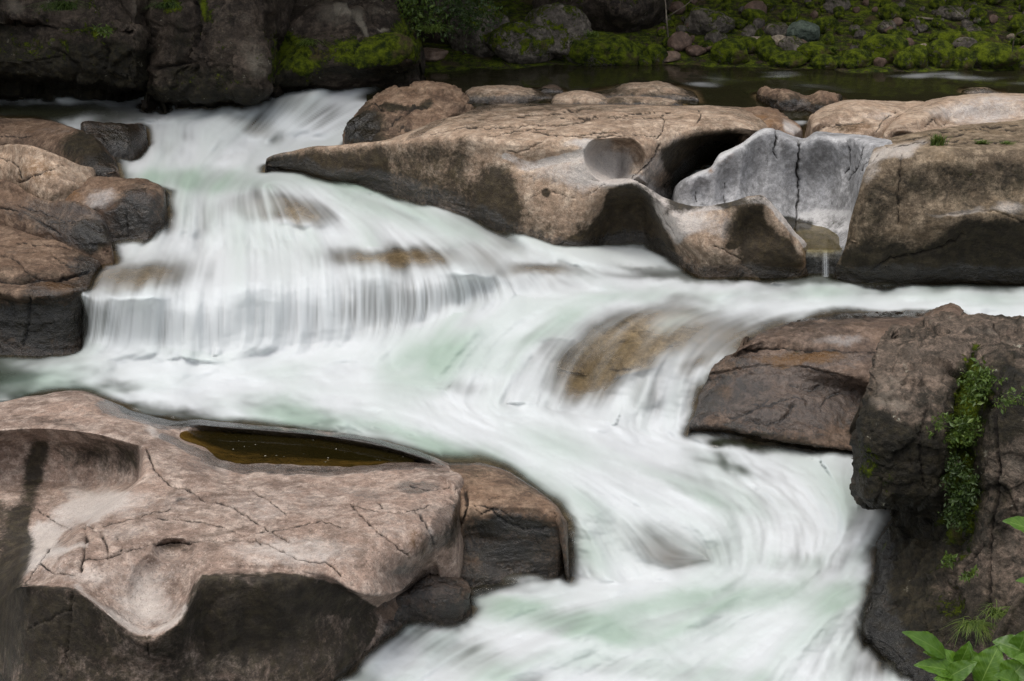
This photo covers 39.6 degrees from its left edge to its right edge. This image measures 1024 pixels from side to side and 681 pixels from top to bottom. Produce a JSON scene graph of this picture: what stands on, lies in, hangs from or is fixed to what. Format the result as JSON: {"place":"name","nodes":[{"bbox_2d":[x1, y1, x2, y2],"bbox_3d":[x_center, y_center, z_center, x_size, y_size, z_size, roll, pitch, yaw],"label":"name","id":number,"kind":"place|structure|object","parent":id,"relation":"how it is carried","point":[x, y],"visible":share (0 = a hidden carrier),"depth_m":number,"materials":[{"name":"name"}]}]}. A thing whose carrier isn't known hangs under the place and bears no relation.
{"place":"outdoors","nodes":[
{"label":"outdoors","id":0,"kind":"place"},
{"bbox_2d":[0,0,168,114],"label":"cliff","id":1,"kind":"structure","parent":0,"point":[46,56],"depth_m":22.25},
{"bbox_2d":[20,0,92,12],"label":"hanging grass","id":2,"kind":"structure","parent":1,"relation":"hanging from","point":[62,5],"depth_m":21.39,"materials":[{"name":"green plant"}]},
{"bbox_2d":[92,23,113,38],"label":"ledge fern","id":3,"kind":"object","parent":1,"relation":"on","point":[101,30],"visible":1,"depth_m":21.59,"materials":[{"name":"green plant"}]},
{"bbox_2d":[0,77,1007,669],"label":"stream bed","id":4,"kind":"object","parent":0,"point":[728,335],"visible":0.06,"depth_m":16.44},
{"bbox_2d":[0,144,95,201],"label":"tan slab","id":5,"kind":"structure","parent":4,"relation":"on","point":[41,173],"depth_m":19.21,"materials":[{"name":"stone"}]},
{"bbox_2d":[0,224,101,358],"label":"rock ledge","id":6,"kind":"object","parent":4,"relation":"on","point":[45,284],"visible":0.69,"depth_m":17.25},
{"bbox_2d":[0,178,114,270],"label":"layered slab","id":7,"kind":"structure","parent":4,"relation":"on","point":[79,227],"depth_m":18.26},
{"bbox_2d":[0,118,119,176],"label":"rock dome","id":8,"kind":"object","parent":4,"relation":"on","point":[78,146],"visible":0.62,"depth_m":20.92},
{"bbox_2d":[80,121,148,163],"bbox_3d":[-6.074,-2.176,22.179,1.116,2.794,2.617,-3,20,-9],"label":"wet ledge","id":9,"kind":"object","parent":4,"relation":"on","point":[120,142],"visible":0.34,"depth_m":21.02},
{"bbox_2d":[65,176,169,250],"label":"wet block","id":10,"kind":"structure","parent":4,"relation":"on","point":[132,210],"depth_m":18.59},
{"bbox_2d":[141,0,293,112],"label":"cliff block","id":11,"kind":"structure","parent":4,"relation":"on","point":[208,54],"depth_m":21.91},
{"bbox_2d":[144,0,181,9],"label":"hanging grass","id":12,"kind":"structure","parent":11,"relation":"hanging from","point":[166,5],"depth_m":21.45,"materials":[{"name":"green plant"}]},
{"bbox_2d":[0,390,463,680],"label":"bedrock outcrop","id":13,"kind":"object","parent":4,"relation":"on","point":[136,546],"visible":0.95,"depth_m":12.34,"materials":[{"name":"brown stone"}]},
{"bbox_2d":[251,197,329,224],"bbox_3d":[-3.107,-0.688,19.922,1.447,2.743,1.863,-2,20,-5],"label":"awash hump","id":14,"kind":"object","parent":4,"relation":"on","point":[294,210],"visible":0.22,"depth_m":19.18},
{"bbox_2d":[273,0,425,91],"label":"mossy boulder","id":15,"kind":"object","parent":4,"relation":"on","point":[373,43],"visible":0.59,"depth_m":22.70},
{"bbox_2d":[382,0,457,41],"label":"leafy bush","id":16,"kind":"object","parent":15,"relation":"on","point":[415,10],"visible":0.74,"depth_m":23.65,"materials":[{"name":"green plant"}]},
{"bbox_2d":[410,23,454,32],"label":"hanging grass","id":17,"kind":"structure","parent":15,"relation":"on","point":[433,28],"depth_m":22.97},
{"bbox_2d":[423,0,509,52],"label":"leafy bush","id":18,"kind":"object","parent":15,"relation":"on","point":[462,11],"visible":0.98,"depth_m":23.81,"materials":[{"name":"green plant"}]},
{"bbox_2d":[374,596,398,619],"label":"cleft rock","id":19,"kind":"object","parent":4,"relation":"on","point":[387,610],"visible":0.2,"depth_m":12.67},
{"bbox_2d":[332,247,453,269],"bbox_3d":[-1.508,0.007,18.911,2.021,2.651,1.863,0,20,0],"label":"awash ledge","id":20,"kind":"object","parent":4,"relation":"on","point":[394,258],"visible":0.27,"depth_m":18.11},
{"bbox_2d":[342,80,473,144],"bbox_3d":[-1.598,-2.494,21.628,2.054,2.670,3.076,0,20,0],"label":"cracked rock","id":21,"kind":"object","parent":4,"relation":"on","point":[391,112],"visible":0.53,"depth_m":20.84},
{"bbox_2d":[394,573,472,632],"bbox_3d":[-0.819,3.276,13.661,0.997,2.632,1.290,0,20,0],"label":"wedge rock","id":22,"kind":"object","parent":4,"relation":"on","point":[431,601],"visible":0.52,"depth_m":12.83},
{"bbox_2d":[417,0,466,43],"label":"back boulder","id":23,"kind":"object","parent":4,"relation":"on","point":[436,39],"visible":0.11,"depth_m":25.31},
{"bbox_2d":[446,2,509,56],"bbox_3d":[-0.588,-5.404,25.124,1.070,1.122,0.855,-12,23,-31],"label":"dark boulder","id":24,"kind":"object","parent":4,"relation":"on","point":[480,49],"visible":0.44,"depth_m":24.87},
{"bbox_2d":[444,461,570,605],"bbox_3d":[-0.091,2.637,14.610,1.538,3.102,2.319,0,20,0],"label":"rock block","id":25,"kind":"object","parent":4,"relation":"on","point":[515,531],"visible":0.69,"depth_m":13.31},
{"bbox_2d":[463,85,553,105],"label":"river rock","id":26,"kind":"object","parent":4,"relation":"on","point":[491,94],"visible":0.34,"depth_m":21.85,"materials":[{"name":"beige stone"}]},
{"bbox_2d":[483,20,554,63],"bbox_3d":[0.147,-5.240,25.058,1.514,0.845,1.117,0,20,0],"label":"mossy boulder","id":27,"kind":"object","parent":4,"relation":"on","point":[519,42],"visible":0.84,"depth_m":24.65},
{"bbox_2d":[265,103,807,282],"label":"fluted slab","id":28,"kind":"structure","parent":4,"relation":"on","point":[575,175],"depth_m":18.86,"materials":[{"name":"beige stone"}]},
{"bbox_2d":[503,265,576,274],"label":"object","id":29,"kind":"object","parent":4,"relation":"on","point":[547,269],"visible":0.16,"depth_m":18.16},
{"bbox_2d":[536,84,563,94],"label":"river rock","id":30,"kind":"object","parent":4,"relation":"on","point":[553,89],"visible":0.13,"depth_m":22.39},
{"bbox_2d":[524,2,592,58],"bbox_3d":[0.814,-5.429,25.206,1.258,1.116,1.157,11,23,28],"label":"mossy boulder","id":31,"kind":"object","parent":4,"relation":"on","point":[565,24],"visible":0.68,"depth_m":24.78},
{"bbox_2d":[569,530,577,577],"bbox_3d":[0.622,3.040,14.703,0.444,2.760,1.455,0,20,0],"label":"submerged knob","id":32,"kind":"object","parent":4,"relation":"on","point":[574,540],"visible":0.09,"depth_m":13.84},
{"bbox_2d":[551,90,608,103],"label":"river rock","id":33,"kind":"object","parent":4,"relation":"on","point":[580,97],"visible":0.28,"depth_m":21.34,"materials":[{"name":"beige stone"}]},
{"bbox_2d":[563,32,623,65],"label":"mossy boulder","id":34,"kind":"object","parent":4,"relation":"on","point":[591,51],"visible":0.63,"depth_m":24.67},
{"bbox_2d":[605,35,643,65],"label":"mossy boulder","id":35,"kind":"object","parent":4,"relation":"on","point":[630,53],"visible":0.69,"depth_m":24.72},
{"bbox_2d":[545,309,711,378],"bbox_3d":[1.366,1.128,17.188,2.131,2.923,1.550,0,20,0],"label":"veiled boulder","id":36,"kind":"object","parent":4,"relation":"on","point":[672,340],"visible":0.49,"depth_m":16.48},
{"bbox_2d":[606,96,683,105],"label":"river rock","id":37,"kind":"object","parent":4,"relation":"on","point":[640,100],"visible":0.14,"depth_m":21.25,"materials":[{"name":"beige stone"}]},
{"bbox_2d":[594,81,698,103],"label":"river rock","id":38,"kind":"object","parent":4,"relation":"on","point":[661,89],"visible":0.28,"depth_m":22.05,"materials":[{"name":"beige stone"}]},
{"bbox_2d":[643,43,667,64],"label":"mossy stone","id":39,"kind":"object","parent":4,"relation":"on","point":[656,54],"visible":0.93,"depth_m":24.87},
{"bbox_2d":[735,106,802,145],"bbox_3d":[3.683,-2.213,20.910,1.018,2.413,1.834,0,20,0],"label":"red brown rock","id":40,"kind":"object","parent":4,"relation":"on","point":[774,118],"visible":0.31,"depth_m":20.12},
{"bbox_2d":[672,128,892,279],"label":"sculpted wall","id":41,"kind":"structure","parent":4,"relation":"on","point":[808,187],"depth_m":18.77,"materials":[{"name":"grey stone"}]},
{"bbox_2d":[756,86,842,116],"bbox_3d":[4.517,-2.834,22.236,1.544,2.318,1.613,0,20,0],"label":"river rock","id":42,"kind":"object","parent":4,"relation":"on","point":[782,100],"visible":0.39,"depth_m":21.38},
{"bbox_2d":[688,303,963,454],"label":"wet slab","id":43,"kind":"structure","parent":4,"relation":"on","point":[802,383],"depth_m":15.45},
{"bbox_2d":[804,99,923,138],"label":"rounded slab","id":44,"kind":"structure","parent":4,"relation":"on","point":[875,118],"depth_m":19.96,"materials":[{"name":"beige stone"}]},
{"bbox_2d":[833,119,1023,291],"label":"bedrock block","id":45,"kind":"structure","parent":4,"relation":"on","point":[925,213],"depth_m":17.23,"materials":[{"name":"brown stone"}]},
{"bbox_2d":[929,133,948,145],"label":"grass tuft","id":46,"kind":"object","parent":45,"relation":"on","point":[936,140],"visible":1,"depth_m":17.38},
{"bbox_2d":[849,311,1023,680],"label":"tall boulder","id":47,"kind":"object","parent":4,"relation":"on","point":[899,455],"visible":0.9,"depth_m":12.45,"materials":[{"name":"stone"}]},
{"bbox_2d":[926,413,947,438],"bbox_3d":[3.639,0.722,12.183,0.177,0.261,0.146,-13,24,-32],"label":"tiny fern","id":48,"kind":"object","parent":47,"relation":"on","point":[936,427],"visible":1,"depth_m":12.16,"materials":[{"name":"green plant"}]},
{"bbox_2d":[902,631,978,680],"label":"broad leaf plant","id":49,"kind":"object","parent":47,"relation":"on","point":[942,663],"visible":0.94,"depth_m":10.97,"materials":[{"name":"green plant"}]},
{"bbox_2d":[940,551,957,569],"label":"tiny fern","id":50,"kind":"object","parent":47,"relation":"on","point":[949,559],"visible":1,"depth_m":12.34,"materials":[{"name":"green plant"}]},
{"bbox_2d":[940,445,970,494],"bbox_3d":[3.842,1.137,12.348,0.249,0.461,0.200,0,20,0],"label":"creeping plant","id":51,"kind":"object","parent":47,"relation":"attached to","point":[953,461],"visible":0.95,"depth_m":12.32,"materials":[{"name":"green plant"}]},
{"bbox_2d":[937,451,980,534],"bbox_3d":[3.885,1.368,12.300,0.405,0.900,0.253,0,20,0],"label":"creeping plant","id":52,"kind":"object","parent":47,"relation":"on","point":[960,498],"visible":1,"depth_m":12.29,"materials":[{"name":"green plant"}]},
{"bbox_2d":[942,407,984,448],"bbox_3d":[3.913,0.756,12.312,0.439,0.396,0.281,0,20,0],"label":"crevice fern","id":53,"kind":"object","parent":47,"relation":"on","point":[964,431],"visible":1,"depth_m":12.28,"materials":[{"name":"green plant"}]},
{"bbox_2d":[958,564,979,582],"bbox_3d":[3.835,1.976,11.950,0.199,0.180,0.123,-8,22,-22],"label":"tiny fern","id":54,"kind":"object","parent":47,"relation":"on","point":[968,575],"visible":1,"depth_m":11.94,"materials":[{"name":"green plant"}]},
{"bbox_2d":[945,616,997,649],"bbox_3d":[3.742,2.386,11.556,0.613,0.079,0.490,-9,22,-22],"label":"grass tuft","id":55,"kind":"object","parent":47,"relation":"on","point":[974,625],"visible":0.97,"depth_m":11.62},
{"bbox_2d":[956,357,1007,412],"bbox_3d":[4.052,0.416,12.295,0.393,0.548,0.344,0,20,0],"label":"crevice fern","id":56,"kind":"object","parent":47,"relation":"on","point":[983,378],"visible":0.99,"depth_m":12.27,"materials":[{"name":"green plant"}]},
{"bbox_2d":[992,386,1023,413],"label":"tiny fern","id":57,"kind":"object","parent":47,"relation":"on","point":[1004,400],"visible":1,"depth_m":11.83,"materials":[{"name":"green plant"}]},
{"bbox_2d":[1002,516,1023,582],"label":"broad leaf plant","id":58,"kind":"object","parent":47,"relation":"on","point":[1016,522],"visible":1,"depth_m":10.56,"materials":[{"name":"green plant"}]},
{"bbox_2d":[883,93,1023,138],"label":"scooped slab","id":59,"kind":"structure","parent":4,"relation":"on","point":[952,111],"depth_m":20.11,"materials":[{"name":"beige stone"}]},
{"bbox_2d":[961,87,1001,93],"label":"river rock","id":60,"kind":"object","parent":4,"relation":"on","point":[974,90],"visible":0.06,"depth_m":22.34,"materials":[{"name":"beige stone"}]},
{"bbox_2d":[972,631,1023,680],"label":"broad leaf plant","id":61,"kind":"object","parent":4,"relation":"on","point":[992,664],"visible":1,"depth_m":10.89,"materials":[{"name":"green plant"}]},
{"bbox_2d":[989,589,1023,680],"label":"corner rock","id":62,"kind":"object","parent":4,"relation":"on","point":[1011,621],"visible":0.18,"depth_m":11.25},
{"bbox_2d":[977,600,1009,626],"bbox_3d":[3.941,2.243,11.453,0.543,0.089,0.476,-11,23,-28],"label":"grass tuft","id":63,"kind":"object","parent":62,"relation":"on","point":[999,613],"visible":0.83,"depth_m":11.53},
{"bbox_2d":[0,64,1023,680],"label":"water","id":64,"kind":"structure","parent":0,"point":[250,314],"depth_m":16.47,"materials":[{"name":"liquid"}]},
{"bbox_2d":[422,0,1023,77],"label":"bank ground","id":65,"kind":"structure","parent":0,"point":[456,60],"depth_m":26.09,"materials":[{"name":"plant"}]},
{"bbox_2d":[424,47,447,61],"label":"shore stone","id":66,"kind":"object","parent":65,"relation":"on","point":[434,54],"visible":0.77,"depth_m":24.66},
{"bbox_2d":[532,0,670,32],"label":"overhang boulder","id":67,"kind":"object","parent":65,"relation":"on","point":[625,16],"visible":0.38,"depth_m":26.05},
{"bbox_2d":[638,55,651,65],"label":"mossy stone","id":68,"kind":"object","parent":65,"relation":"on","point":[643,60],"visible":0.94,"depth_m":24.84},
{"bbox_2d":[664,51,680,61],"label":"nook stone","id":69,"kind":"object","parent":65,"relation":"on","point":[673,56],"visible":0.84,"depth_m":24.97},
{"bbox_2d":[668,1,685,14],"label":"bare cobble","id":70,"kind":"object","parent":65,"relation":"on","point":[675,6],"visible":0.83,"depth_m":26.94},
{"bbox_2d":[667,31,691,51],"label":"nook stone","id":71,"kind":"object","parent":65,"relation":"on","point":[679,41],"visible":0.91,"depth_m":25.35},
{"bbox_2d":[685,45,706,55],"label":"rust stone","id":72,"kind":"object","parent":65,"relation":"on","point":[694,50],"visible":1,"depth_m":25.18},
{"bbox_2d":[684,7,735,34],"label":"flat boulder","id":73,"kind":"object","parent":65,"relation":"on","point":[702,21],"visible":0.92,"depth_m":25.92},
{"bbox_2d":[704,29,719,42],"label":"rounded stone","id":74,"kind":"object","parent":65,"relation":"on","point":[713,36],"visible":0.6,"depth_m":25.52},
{"bbox_2d":[710,38,749,64],"bbox_3d":[3.820,-5.044,24.962,0.677,0.530,0.566,0,20,0],"label":"green mound","id":75,"kind":"object","parent":65,"relation":"on","point":[731,51],"visible":0.93,"depth_m":24.77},
{"bbox_2d":[735,19,746,28],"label":"moss stone","id":76,"kind":"object","parent":65,"relation":"on","point":[740,23],"visible":0.91,"depth_m":26.15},
{"bbox_2d":[740,36,756,53],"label":"moss stone","id":77,"kind":"object","parent":65,"relation":"on","point":[749,43],"visible":0.52,"depth_m":25.08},
{"bbox_2d":[741,24,757,36],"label":"moss stone","id":78,"kind":"object","parent":65,"relation":"on","point":[749,30],"visible":0.77,"depth_m":25.72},
{"bbox_2d":[741,8,766,23],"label":"moss stone","id":79,"kind":"object","parent":65,"relation":"on","point":[751,14],"visible":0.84,"depth_m":26.25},
{"bbox_2d":[744,0,766,13],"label":"grey boulder","id":80,"kind":"object","parent":65,"relation":"on","point":[760,5],"visible":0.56,"depth_m":26.48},
{"bbox_2d":[752,18,764,28],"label":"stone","id":81,"kind":"object","parent":65,"relation":"on","point":[758,23],"visible":0.77,"depth_m":26.14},
{"bbox_2d":[754,35,776,53],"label":"moss stone","id":82,"kind":"object","parent":65,"relation":"on","point":[764,40],"visible":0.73,"depth_m":25.03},
{"bbox_2d":[759,0,776,11],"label":"moss stone","id":83,"kind":"object","parent":65,"relation":"on","point":[771,5],"visible":0.51,"depth_m":26.80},
{"bbox_2d":[758,46,783,60],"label":"green mound","id":84,"kind":"object","parent":65,"relation":"on","point":[765,53],"visible":0.77,"depth_m":24.81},
{"bbox_2d":[763,22,787,36],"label":"triangle stone","id":85,"kind":"object","parent":65,"relation":"on","point":[775,28],"visible":0.69,"depth_m":25.60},
{"bbox_2d":[768,50,807,67],"bbox_3d":[4.769,-4.859,24.648,0.638,0.327,0.454,13,24,32],"label":"moss mound","id":86,"kind":"object","parent":65,"relation":"on","point":[789,59],"visible":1,"depth_m":24.51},
{"bbox_2d":[781,9,797,21],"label":"moss stone","id":87,"kind":"object","parent":65,"relation":"on","point":[789,15],"visible":0.97,"depth_m":26.38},
{"bbox_2d":[778,36,803,50],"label":"moss stone","id":88,"kind":"object","parent":65,"relation":"on","point":[790,43],"visible":0.59,"depth_m":24.88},
{"bbox_2d":[786,20,819,41],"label":"lichen boulder","id":89,"kind":"object","parent":65,"relation":"on","point":[807,31],"visible":0.86,"depth_m":25.45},
{"bbox_2d":[797,41,834,60],"bbox_3d":[5.301,-5.044,24.899,0.717,0.380,0.622,0,20,0],"label":"moss mound","id":90,"kind":"object","parent":65,"relation":"on","point":[809,50],"visible":0.7,"depth_m":24.68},
{"bbox_2d":[810,54,837,69],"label":"moss mound","id":91,"kind":"object","parent":65,"relation":"on","point":[822,61],"visible":0.98,"depth_m":24.37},
{"bbox_2d":[812,16,839,33],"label":"moss stone","id":92,"kind":"object","parent":65,"relation":"on","point":[827,24],"visible":0.69,"depth_m":25.75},
{"bbox_2d":[819,32,833,44],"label":"moss stone","id":93,"kind":"object","parent":65,"relation":"on","point":[827,37],"visible":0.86,"depth_m":25.34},
{"bbox_2d":[823,1,840,13],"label":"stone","id":94,"kind":"object","parent":65,"relation":"on","point":[828,6],"visible":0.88,"depth_m":26.63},
{"bbox_2d":[835,0,850,10],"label":"moss stone","id":95,"kind":"object","parent":65,"relation":"on","point":[846,5],"visible":0.67,"depth_m":26.73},
{"bbox_2d":[842,48,872,68],"bbox_3d":[5.954,-4.848,24.529,0.576,0.379,0.418,0,20,0],"label":"moss mound","id":96,"kind":"object","parent":65,"relation":"on","point":[855,58],"visible":1,"depth_m":24.37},
{"bbox_2d":[854,29,865,38],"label":"moss stone","id":97,"kind":"object","parent":65,"relation":"on","point":[860,34],"visible":0.84,"depth_m":25.56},
{"bbox_2d":[873,57,886,66],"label":"brown cobble","id":98,"kind":"object","parent":65,"relation":"on","point":[879,62],"visible":1,"depth_m":24.43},
{"bbox_2d":[858,34,908,64],"bbox_3d":[6.465,-5.035,24.695,0.895,0.588,0.594,5,21,12],"label":"moss mound","id":99,"kind":"object","parent":65,"relation":"on","point":[888,47],"visible":0.78,"depth_m":24.45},
{"bbox_2d":[877,19,895,33],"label":"grey stone","id":100,"kind":"object","parent":65,"relation":"on","point":[883,25],"visible":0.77,"depth_m":25.72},
{"bbox_2d":[878,2,900,19],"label":"moss stone","id":101,"kind":"object","parent":65,"relation":"on","point":[892,10],"visible":0.81,"depth_m":26.26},
{"bbox_2d":[893,50,914,69],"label":"moss mound","id":102,"kind":"object","parent":65,"relation":"on","point":[904,59],"visible":1,"depth_m":24.27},
{"bbox_2d":[902,10,915,21],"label":"moss stone","id":103,"kind":"object","parent":65,"relation":"on","point":[908,15],"visible":1,"depth_m":26.29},
{"bbox_2d":[904,44,928,67],"bbox_3d":[6.973,-4.865,24.501,0.532,0.485,0.479,0,20,0],"label":"moss mound","id":104,"kind":"object","parent":65,"relation":"on","point":[919,52],"visible":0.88,"depth_m":24.31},
{"bbox_2d":[929,0,945,9],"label":"moss stone","id":105,"kind":"object","parent":65,"relation":"on","point":[935,4],"visible":0.7,"depth_m":26.85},
{"bbox_2d":[930,18,944,27],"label":"moss stone","id":106,"kind":"object","parent":65,"relation":"on","point":[934,22],"visible":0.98,"depth_m":26.01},
{"bbox_2d":[926,39,955,67],"bbox_3d":[7.365,-4.898,24.500,0.570,0.592,0.390,12,23,30],"label":"moss mound","id":107,"kind":"object","parent":65,"relation":"on","point":[941,52],"visible":0.88,"depth_m":24.34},
{"bbox_2d":[935,5,950,18],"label":"moss stone","id":108,"kind":"object","parent":65,"relation":"on","point":[940,10],"visible":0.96,"depth_m":26.45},
{"bbox_2d":[928,31,970,43],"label":"moss mound","id":109,"kind":"object","parent":65,"relation":"on","point":[950,36],"visible":0.54,"depth_m":25.15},
{"bbox_2d":[944,5,966,20],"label":"grey stone","id":110,"kind":"object","parent":65,"relation":"on","point":[955,13],"visible":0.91,"depth_m":26.40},
{"bbox_2d":[951,46,975,69],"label":"moss mound","id":111,"kind":"object","parent":65,"relation":"on","point":[965,58],"visible":0.87,"depth_m":24.33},
{"bbox_2d":[952,37,977,47],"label":"moss stone","id":112,"kind":"object","parent":65,"relation":"on","point":[967,42],"visible":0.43,"depth_m":24.81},
{"bbox_2d":[969,8,986,19],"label":"moss stone","id":113,"kind":"object","parent":65,"relation":"on","point":[977,12],"visible":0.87,"depth_m":26.46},
{"bbox_2d":[970,31,999,41],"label":"moss mound","id":114,"kind":"object","parent":65,"relation":"on","point":[978,36],"visible":0.32,"depth_m":25.16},
{"bbox_2d":[968,41,1019,68],"bbox_3d":[8.299,-4.906,24.602,0.983,0.537,0.803,0,20,0],"label":"moss mound","id":115,"kind":"object","parent":65,"relation":"on","point":[991,55],"visible":0.76,"depth_m":24.33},
{"bbox_2d":[1006,14,1023,33],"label":"moss stone","id":116,"kind":"object","parent":65,"relation":"on","point":[1015,23],"visible":0.79,"depth_m":25.99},
{"bbox_2d":[1006,48,1023,69],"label":"moss mound","id":117,"kind":"object","parent":65,"relation":"on","point":[1019,65],"visible":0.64,"depth_m":24.40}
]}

